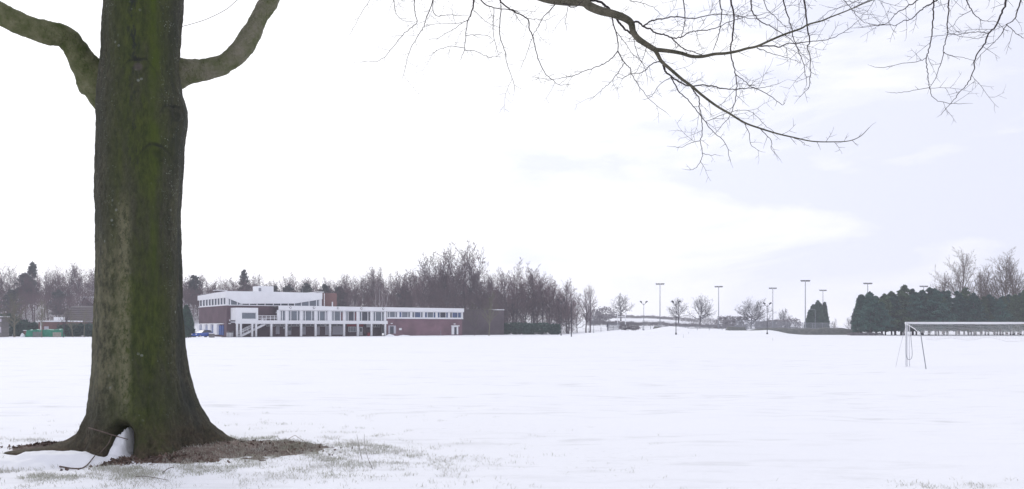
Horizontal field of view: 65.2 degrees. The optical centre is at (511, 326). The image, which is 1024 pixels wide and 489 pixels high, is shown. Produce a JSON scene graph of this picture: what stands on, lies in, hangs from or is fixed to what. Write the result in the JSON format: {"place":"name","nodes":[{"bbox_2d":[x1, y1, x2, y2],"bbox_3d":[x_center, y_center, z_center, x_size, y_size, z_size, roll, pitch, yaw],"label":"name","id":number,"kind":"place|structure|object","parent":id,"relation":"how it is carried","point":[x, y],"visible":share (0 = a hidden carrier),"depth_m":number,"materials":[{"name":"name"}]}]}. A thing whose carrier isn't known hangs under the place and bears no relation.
{"place":"outdoors","nodes":[
{"label":"outdoors","id":0,"kind":"place"},
{"bbox_2d":[43,329,64,336],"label":"tarpaulin stack","id":1,"kind":"object","parent":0,"point":[47,332],"visible":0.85,"depth_m":157.05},
{"bbox_2d":[0,406,1017,488],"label":"grass","id":2,"kind":"structure","parent":0,"point":[130,469],"depth_m":12.03,"materials":[{"name":"plant"}]},
{"bbox_2d":[0,306,1023,488],"bbox_3d":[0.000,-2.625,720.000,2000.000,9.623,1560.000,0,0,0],"label":"snow field","id":3,"kind":"structure","parent":0,"point":[743,409],"depth_m":20.88,"materials":[{"name":"snow"}]},
{"bbox_2d":[0,316,9,336],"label":"site cabin","id":4,"kind":"object","parent":3,"relation":"on","point":[4,328],"visible":0.85,"depth_m":156.00,"materials":[{"name":"grey wood"}]},
{"bbox_2d":[0,289,21,314],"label":"woodland pine","id":5,"kind":"object","parent":3,"relation":"on","point":[13,296],"visible":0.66,"depth_m":229.46,"materials":[{"name":"green plant"}]},
{"bbox_2d":[0,263,21,302],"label":"woodland tree","id":6,"kind":"object","parent":3,"relation":"on","point":[9,278],"visible":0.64,"depth_m":243.26,"materials":[{"name":"brown plant"}]},
{"bbox_2d":[0,312,28,335],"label":"evergreen shrub","id":7,"kind":"object","parent":3,"relation":"on","point":[20,326],"visible":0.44,"depth_m":165.48,"materials":[{"name":"green plant"}]},
{"bbox_2d":[0,289,29,336],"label":"young tree","id":8,"kind":"object","parent":3,"relation":"on","point":[14,317],"visible":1,"depth_m":155.80,"materials":[{"name":"brown plant"}]},
{"bbox_2d":[19,271,34,319],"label":"woodland tree","id":9,"kind":"object","parent":3,"relation":"on","point":[26,283],"visible":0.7,"depth_m":237.53,"materials":[{"name":"brown plant"}]},
{"bbox_2d":[13,273,43,315],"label":"woodland pine","id":10,"kind":"object","parent":3,"relation":"on","point":[22,280],"visible":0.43,"depth_m":245.53,"materials":[{"name":"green plant"}]},
{"bbox_2d":[27,261,41,298],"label":"woodland pine","id":11,"kind":"object","parent":3,"relation":"on","point":[32,267],"visible":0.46,"depth_m":255.56,"materials":[{"name":"green plant"}]},
{"bbox_2d":[24,272,49,321],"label":"woodland tree","id":12,"kind":"object","parent":3,"relation":"on","point":[38,283],"visible":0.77,"depth_m":235.38,"materials":[{"name":"brown plant"}]},
{"bbox_2d":[28,299,52,336],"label":"young tree","id":13,"kind":"object","parent":3,"relation":"on","point":[41,320],"visible":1,"depth_m":152.01,"materials":[{"name":"brown plant"}]},
{"bbox_2d":[43,289,70,316],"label":"woodland pine","id":14,"kind":"object","parent":3,"relation":"on","point":[58,293],"visible":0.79,"depth_m":231.17,"materials":[{"name":"green plant"}]},
{"bbox_2d":[36,317,82,335],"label":"brick shed","id":15,"kind":"structure","parent":3,"relation":"on","point":[51,324],"depth_m":166.00,"materials":[{"name":"brown"}]},
{"bbox_2d":[0,427,133,470],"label":"snow drift","id":16,"kind":"object","parent":3,"relation":"on","point":[45,459],"visible":0.75,"depth_m":12.12,"materials":[{"name":"white"}]},
{"bbox_2d":[55,322,92,336],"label":"clipped hedge","id":17,"kind":"object","parent":3,"relation":"on","point":[78,330],"visible":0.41,"depth_m":161.46,"materials":[{"name":"green plant"}]},
{"bbox_2d":[62,276,87,310],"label":"woodland tree","id":18,"kind":"object","parent":3,"relation":"on","point":[75,277],"visible":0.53,"depth_m":231.60,"materials":[{"name":"brown plant"}]},
{"bbox_2d":[62,306,92,327],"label":"barn","id":19,"kind":"structure","parent":3,"relation":"on","point":[75,310],"depth_m":186.98,"materials":[{"name":"grey"}]},
{"bbox_2d":[0,438,352,470],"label":"bare soil","id":20,"kind":"structure","parent":3,"relation":"on","point":[208,452],"depth_m":12.94,"materials":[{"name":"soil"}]},
{"bbox_2d":[183,305,195,337],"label":"cypress bush","id":21,"kind":"object","parent":3,"relation":"on","point":[189,323],"visible":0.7,"depth_m":149.40,"materials":[{"name":"green plant"}]},
{"bbox_2d":[183,282,198,308],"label":"woodland tree","id":22,"kind":"object","parent":3,"relation":"on","point":[185,293],"visible":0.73,"depth_m":237.89,"materials":[{"name":"brown plant"}]},
{"bbox_2d":[185,275,202,313],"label":"woodland pine","id":23,"kind":"object","parent":3,"relation":"on","point":[191,282],"visible":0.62,"depth_m":249.25,"materials":[{"name":"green plant"}]},
{"bbox_2d":[191,330,212,336],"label":"parked car","id":24,"kind":"object","parent":3,"relation":"on","point":[201,333],"visible":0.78,"depth_m":149.86,"materials":[{"name":"blue paint"}]},
{"bbox_2d":[237,269,248,290],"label":"woodland pine","id":25,"kind":"object","parent":3,"relation":"on","point":[244,274],"visible":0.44,"depth_m":247.31,"materials":[{"name":"green plant"}]},
{"bbox_2d":[0,287,577,332],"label":"undergrowth","id":26,"kind":"object","parent":3,"relation":"on","point":[35,308],"visible":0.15,"depth_m":230.78,"materials":[{"name":"plant"}]},
{"bbox_2d":[332,274,350,306],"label":"woodland tree","id":27,"kind":"object","parent":3,"relation":"on","point":[341,288],"visible":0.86,"depth_m":235.64,"materials":[{"name":"brown plant"}]},
{"bbox_2d":[196,286,503,336],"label":"sports pavilion","id":28,"kind":"structure","parent":3,"relation":"on","point":[262,311],"depth_m":170.57,"materials":[{"name":"white paint"}]},
{"bbox_2d":[288,310,299,319],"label":"window","id":29,"kind":"structure","parent":28,"relation":"in","point":[292,314],"depth_m":164.95,"materials":[{"name":"glass"}]},
{"bbox_2d":[303,310,313,320],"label":"window","id":30,"kind":"structure","parent":28,"relation":"in","point":[307,314],"depth_m":166.78,"materials":[{"name":"glass"}]},
{"bbox_2d":[331,311,342,320],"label":"window","id":31,"kind":"structure","parent":28,"relation":"in","point":[335,315],"depth_m":170.32,"materials":[{"name":"glass"}]},
{"bbox_2d":[345,311,355,320],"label":"window","id":32,"kind":"structure","parent":28,"relation":"in","point":[349,315],"depth_m":172.07,"materials":[{"name":"glass"}]},
{"bbox_2d":[359,311,369,320],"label":"window","id":33,"kind":"structure","parent":28,"relation":"in","point":[363,315],"depth_m":174.01,"materials":[{"name":"glass"}]},
{"bbox_2d":[373,311,383,320],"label":"window","id":34,"kind":"structure","parent":28,"relation":"in","point":[377,315],"depth_m":175.89,"materials":[{"name":"glass"}]},
{"bbox_2d":[341,279,366,306],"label":"woodland tree","id":35,"kind":"object","parent":3,"relation":"on","point":[355,294],"visible":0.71,"depth_m":232.89,"materials":[{"name":"brown plant"}]},
{"bbox_2d":[352,278,378,306],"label":"woodland tree","id":36,"kind":"object","parent":3,"relation":"on","point":[362,294],"visible":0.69,"depth_m":235.42,"materials":[{"name":"brown plant"}]},
{"bbox_2d":[364,275,391,306],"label":"woodland tree","id":37,"kind":"object","parent":3,"relation":"on","point":[377,293],"visible":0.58,"depth_m":236.21,"materials":[{"name":"brown plant"}]},
{"bbox_2d":[392,276,411,311],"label":"woodland tree","id":38,"kind":"object","parent":3,"relation":"on","point":[399,291],"visible":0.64,"depth_m":237.98,"materials":[{"name":"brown plant"}]},
{"bbox_2d":[395,267,424,304],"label":"woodland tree","id":39,"kind":"object","parent":3,"relation":"on","point":[413,281],"visible":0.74,"depth_m":241.64,"materials":[{"name":"brown plant"}]},
{"bbox_2d":[408,268,434,307],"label":"woodland tree","id":40,"kind":"object","parent":3,"relation":"on","point":[420,290],"visible":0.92,"depth_m":231.33,"materials":[{"name":"brown plant"}]},
{"bbox_2d":[412,251,445,302],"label":"woodland tree","id":41,"kind":"object","parent":3,"relation":"on","point":[425,264],"visible":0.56,"depth_m":249.32,"materials":[{"name":"brown plant"}]},
{"bbox_2d":[416,269,447,307],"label":"woodland tree","id":42,"kind":"object","parent":3,"relation":"on","point":[434,291],"visible":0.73,"depth_m":238.20,"materials":[{"name":"brown plant"}]},
{"bbox_2d":[422,243,462,305],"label":"woodland tree","id":43,"kind":"object","parent":3,"relation":"on","point":[449,262],"visible":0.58,"depth_m":247.36,"materials":[{"name":"brown plant"}]},
{"bbox_2d":[429,248,461,307],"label":"woodland tree","id":44,"kind":"object","parent":3,"relation":"on","point":[443,265],"visible":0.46,"depth_m":245.26,"materials":[{"name":"brown plant"}]},
{"bbox_2d":[429,276,462,307],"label":"woodland tree","id":45,"kind":"object","parent":3,"relation":"on","point":[439,303],"visible":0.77,"depth_m":231.22,"materials":[{"name":"brown plant"}]},
{"bbox_2d":[436,264,470,307],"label":"woodland tree","id":46,"kind":"object","parent":3,"relation":"on","point":[447,279],"visible":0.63,"depth_m":243.06,"materials":[{"name":"brown plant"}]},
{"bbox_2d":[441,275,471,307],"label":"woodland tree","id":47,"kind":"object","parent":3,"relation":"on","point":[457,294],"visible":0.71,"depth_m":239.29,"materials":[{"name":"brown plant"}]},
{"bbox_2d":[432,241,482,301],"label":"woodland tree","id":48,"kind":"object","parent":3,"relation":"on","point":[464,270],"visible":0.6,"depth_m":247.38,"materials":[{"name":"brown plant"}]},
{"bbox_2d":[454,276,476,308],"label":"woodland tree","id":49,"kind":"object","parent":3,"relation":"on","point":[464,295],"visible":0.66,"depth_m":236.77,"materials":[{"name":"brown plant"}]},
{"bbox_2d":[456,243,492,308],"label":"woodland tree","id":50,"kind":"object","parent":3,"relation":"on","point":[469,264],"visible":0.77,"depth_m":244.40,"materials":[{"name":"brown plant"}]},
{"bbox_2d":[460,267,489,307],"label":"woodland tree","id":51,"kind":"object","parent":3,"relation":"on","point":[475,281],"visible":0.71,"depth_m":240.96,"materials":[{"name":"brown plant"}]},
{"bbox_2d":[463,247,489,307],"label":"woodland tree","id":52,"kind":"object","parent":3,"relation":"on","point":[479,269],"visible":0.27,"depth_m":258.34,"materials":[{"name":"brown plant"}]},
{"bbox_2d":[466,280,491,308],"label":"woodland tree","id":53,"kind":"object","parent":3,"relation":"on","point":[477,305],"visible":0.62,"depth_m":240.24,"materials":[{"name":"brown plant"}]},
{"bbox_2d":[480,291,500,335],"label":"tree","id":54,"kind":"object","parent":3,"relation":"on","point":[490,311],"visible":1,"depth_m":179.72,"materials":[{"name":"brown plant"}]},
{"bbox_2d":[480,273,506,308],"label":"woodland tree","id":55,"kind":"object","parent":3,"relation":"on","point":[488,292],"visible":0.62,"depth_m":236.18,"materials":[{"name":"brown plant"}]},
{"bbox_2d":[486,272,515,322],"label":"woodland tree","id":56,"kind":"object","parent":3,"relation":"on","point":[502,303],"visible":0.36,"depth_m":222.36,"materials":[{"name":"brown plant"}]},
{"bbox_2d":[487,269,528,322],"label":"woodland tree","id":57,"kind":"object","parent":3,"relation":"on","point":[504,289],"visible":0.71,"depth_m":216.67,"materials":[{"name":"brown plant"}]},
{"bbox_2d":[0,0,1022,459],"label":"beech tree","id":58,"kind":"object","parent":3,"relation":"on","point":[136,78],"visible":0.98,"depth_m":12.82,"materials":[{"name":"brown plant"}]},
{"bbox_2d":[501,271,532,321],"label":"woodland tree","id":59,"kind":"object","parent":3,"relation":"on","point":[511,286],"visible":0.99,"depth_m":211.11,"materials":[{"name":"brown plant"}]},
{"bbox_2d":[504,322,531,334],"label":"laurel bush","id":60,"kind":"object","parent":3,"relation":"on","point":[512,327],"visible":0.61,"depth_m":205.02,"materials":[{"name":"green plant"}]},
{"bbox_2d":[504,257,537,322],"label":"woodland tree","id":61,"kind":"object","parent":3,"relation":"on","point":[516,279],"visible":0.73,"depth_m":215.38,"materials":[{"name":"brown plant"}]},
{"bbox_2d":[507,270,543,322],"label":"woodland tree","id":62,"kind":"object","parent":3,"relation":"on","point":[526,300],"visible":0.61,"depth_m":214.68,"materials":[{"name":"brown plant"}]},
{"bbox_2d":[518,274,547,322],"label":"woodland tree","id":63,"kind":"object","parent":3,"relation":"on","point":[535,320],"visible":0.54,"depth_m":215.34,"materials":[{"name":"brown plant"}]},
{"bbox_2d":[515,264,553,323],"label":"woodland tree","id":64,"kind":"object","parent":3,"relation":"on","point":[534,294],"visible":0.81,"depth_m":213.58,"materials":[{"name":"brown plant"}]},
{"bbox_2d":[519,322,561,334],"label":"laurel bush","id":65,"kind":"object","parent":3,"relation":"on","point":[553,329],"visible":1,"depth_m":203.07,"materials":[{"name":"green plant"}]},
{"bbox_2d":[529,270,560,322],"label":"woodland tree","id":66,"kind":"object","parent":3,"relation":"on","point":[541,286],"visible":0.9,"depth_m":212.52,"materials":[{"name":"brown plant"}]},
{"bbox_2d":[535,274,557,333],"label":"woodland tree","id":67,"kind":"object","parent":3,"relation":"on","point":[550,295],"visible":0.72,"depth_m":214.30,"materials":[{"name":"brown plant"}]},
{"bbox_2d":[551,285,580,333],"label":"woodland tree","id":68,"kind":"object","parent":3,"relation":"on","point":[565,314],"visible":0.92,"depth_m":212.47,"materials":[{"name":"brown plant"}]},
{"bbox_2d":[551,281,580,333],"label":"woodland tree","id":69,"kind":"object","parent":3,"relation":"on","point":[566,308],"visible":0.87,"depth_m":213.59,"materials":[{"name":"brown plant"}]},
{"bbox_2d":[569,295,589,332],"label":"woodland tree","id":70,"kind":"object","parent":3,"relation":"on","point":[577,311],"visible":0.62,"depth_m":227.33,"materials":[{"name":"brown plant"}]},
{"bbox_2d":[582,282,595,332],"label":"bare tree","id":71,"kind":"object","parent":3,"relation":"on","point":[590,307],"visible":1,"depth_m":197.83,"materials":[{"name":"brown plant"}]},
{"bbox_2d":[584,306,615,321],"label":"rounded bush","id":72,"kind":"object","parent":3,"relation":"on","point":[600,315],"visible":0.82,"depth_m":328.83,"materials":[{"name":"brown plant"}]},
{"bbox_2d":[587,318,640,325],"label":"field hedge","id":73,"kind":"object","parent":3,"relation":"on","point":[600,322],"visible":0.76,"depth_m":290.99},
{"bbox_2d":[607,294,634,320],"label":"hill tree","id":74,"kind":"object","parent":3,"relation":"on","point":[619,302],"visible":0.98,"depth_m":339.77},
{"bbox_2d":[589,314,715,324],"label":"field hedge","id":75,"kind":"object","parent":3,"relation":"on","point":[685,319],"visible":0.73,"depth_m":380.77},
{"bbox_2d":[666,298,691,322],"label":"hill tree","id":76,"kind":"object","parent":3,"relation":"on","point":[676,305],"visible":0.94,"depth_m":329.29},
{"bbox_2d":[640,321,747,327],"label":"field hedge","id":77,"kind":"object","parent":3,"relation":"on","point":[684,324],"visible":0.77,"depth_m":272.57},
{"bbox_2d":[689,293,715,323],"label":"hill tree","id":78,"kind":"object","parent":3,"relation":"on","point":[707,312],"visible":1,"depth_m":321.26,"materials":[{"name":"plant"}]},
{"bbox_2d":[661,326,768,329],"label":"pitch barrier","id":79,"kind":"object","parent":3,"relation":"on","point":[709,328],"visible":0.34,"depth_m":214.00,"materials":[{"name":"metal"}]},
{"bbox_2d":[714,315,736,325],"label":"bush","id":80,"kind":"object","parent":3,"relation":"on","point":[726,319],"visible":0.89,"depth_m":329.23,"materials":[{"name":"brown plant"}]},
{"bbox_2d":[735,298,774,327],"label":"hill tree","id":81,"kind":"object","parent":3,"relation":"on","point":[747,306],"visible":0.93,"depth_m":330.17,"materials":[{"name":"plant"}]},
{"bbox_2d":[737,320,774,329],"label":"court fence","id":82,"kind":"object","parent":3,"relation":"on","point":[758,323],"visible":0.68,"depth_m":257.60,"materials":[{"name":"metal"}]},
{"bbox_2d":[775,318,800,327],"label":"bush","id":83,"kind":"object","parent":3,"relation":"on","point":[790,321],"visible":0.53,"depth_m":309.13,"materials":[{"name":"brown plant"}]},
{"bbox_2d":[746,327,858,334],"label":"grass bank","id":84,"kind":"structure","parent":3,"relation":"on","point":[823,331],"depth_m":198.57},
{"bbox_2d":[775,321,830,328],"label":"court fence","id":85,"kind":"object","parent":3,"relation":"on","point":[792,324],"visible":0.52,"depth_m":242.15,"materials":[{"name":"metal"}]},
{"bbox_2d":[804,300,829,328],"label":"cypress clump","id":86,"kind":"object","parent":3,"relation":"on","point":[819,314],"visible":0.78,"depth_m":260.87,"materials":[{"name":"green plant"}]},
{"bbox_2d":[850,294,883,334],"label":"clipped conifer","id":87,"kind":"object","parent":3,"relation":"on","point":[855,324],"visible":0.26,"depth_m":189.44,"materials":[{"name":"green plant"}]},
{"bbox_2d":[856,291,887,331],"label":"belt pine","id":88,"kind":"object","parent":3,"relation":"on","point":[869,311],"visible":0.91,"depth_m":185.39,"materials":[{"name":"green plant"}]},
{"bbox_2d":[866,301,894,332],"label":"belt pine","id":89,"kind":"object","parent":3,"relation":"on","point":[881,315],"visible":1,"depth_m":184.40,"materials":[{"name":"green plant"}]},
{"bbox_2d":[872,293,903,334],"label":"belt pine","id":90,"kind":"object","parent":3,"relation":"on","point":[885,300],"visible":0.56,"depth_m":186.62,"materials":[{"name":"green plant"}]},
{"bbox_2d":[883,294,911,334],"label":"belt pine","id":91,"kind":"object","parent":3,"relation":"on","point":[894,299],"visible":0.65,"depth_m":186.46,"materials":[{"name":"green plant"}]},
{"bbox_2d":[890,284,919,334],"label":"belt pine","id":92,"kind":"object","parent":3,"relation":"on","point":[903,295],"visible":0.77,"depth_m":186.47,"materials":[{"name":"green plant"}]},
{"bbox_2d":[898,292,933,334],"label":"belt pine","id":93,"kind":"object","parent":3,"relation":"on","point":[916,302],"visible":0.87,"depth_m":185.26,"materials":[{"name":"green plant"}]},
{"bbox_2d":[910,290,937,334],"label":"belt pine","id":94,"kind":"object","parent":3,"relation":"on","point":[922,296],"visible":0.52,"depth_m":187.38,"materials":[{"name":"green plant"}]},
{"bbox_2d":[918,291,959,334],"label":"belt pine","id":95,"kind":"object","parent":3,"relation":"on","point":[933,301],"visible":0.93,"depth_m":184.28,"materials":[{"name":"green plant"}]},
{"bbox_2d":[937,290,963,334],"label":"belt pine","id":96,"kind":"object","parent":3,"relation":"on","point":[947,295],"visible":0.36,"depth_m":187.91,"materials":[{"name":"green plant"}]},
{"bbox_2d":[929,246,979,332],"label":"poplar tree","id":97,"kind":"object","parent":3,"relation":"on","point":[958,286],"visible":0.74,"depth_m":211.32,"materials":[{"name":"plant"}]},
{"bbox_2d":[945,293,968,334],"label":"belt pine","id":98,"kind":"object","parent":3,"relation":"on","point":[960,304],"visible":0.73,"depth_m":186.70,"materials":[{"name":"green plant"}]},
{"bbox_2d":[896,322,1023,368],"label":"football goal","id":99,"kind":"object","parent":3,"relation":"on","point":[921,323],"visible":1,"depth_m":41.89,"materials":[{"name":"white paint"}]},
{"bbox_2d":[957,292,990,335],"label":"belt pine","id":100,"kind":"object","parent":3,"relation":"on","point":[973,304],"visible":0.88,"depth_m":184.35,"materials":[{"name":"green plant"}]},
{"bbox_2d":[968,269,995,299],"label":"poplar tree","id":101,"kind":"object","parent":3,"relation":"on","point":[979,283],"visible":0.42,"depth_m":217.98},
{"bbox_2d":[979,296,999,334],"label":"belt pine","id":102,"kind":"object","parent":3,"relation":"on","point":[985,301],"visible":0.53,"depth_m":187.35,"materials":[{"name":"green plant"}]},
{"bbox_2d":[976,265,1002,333],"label":"poplar tree","id":103,"kind":"object","parent":3,"relation":"on","point":[986,287],"visible":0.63,"depth_m":216.43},
{"bbox_2d":[973,247,1021,333],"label":"poplar tree","id":104,"kind":"object","parent":3,"relation":"on","point":[1004,290],"visible":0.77,"depth_m":213.76,"materials":[{"name":"plant"}]},
{"bbox_2d":[990,299,1017,332],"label":"belt pine","id":105,"kind":"object","parent":3,"relation":"on","point":[999,308],"visible":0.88,"depth_m":185.17,"materials":[{"name":"green plant"}]},
{"bbox_2d":[995,257,1023,333],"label":"poplar tree","id":106,"kind":"object","parent":3,"relation":"on","point":[1017,290],"visible":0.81,"depth_m":210.82,"materials":[{"name":"plant"}]},
{"bbox_2d":[1006,294,1023,334],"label":"belt pine","id":107,"kind":"object","parent":3,"relation":"on","point":[1014,299],"visible":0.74,"depth_m":187.14,"materials":[{"name":"green plant"}]},
{"bbox_2d":[1010,290,1023,329],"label":"belt pine","id":108,"kind":"object","parent":3,"relation":"on","point":[1021,304],"visible":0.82,"depth_m":186.79,"materials":[{"name":"green plant"}]},
{"bbox_2d":[0,0,1023,326],"label":"sky","id":109,"kind":"structure","parent":0,"point":[299,161],"materials":[{"name":"white"}]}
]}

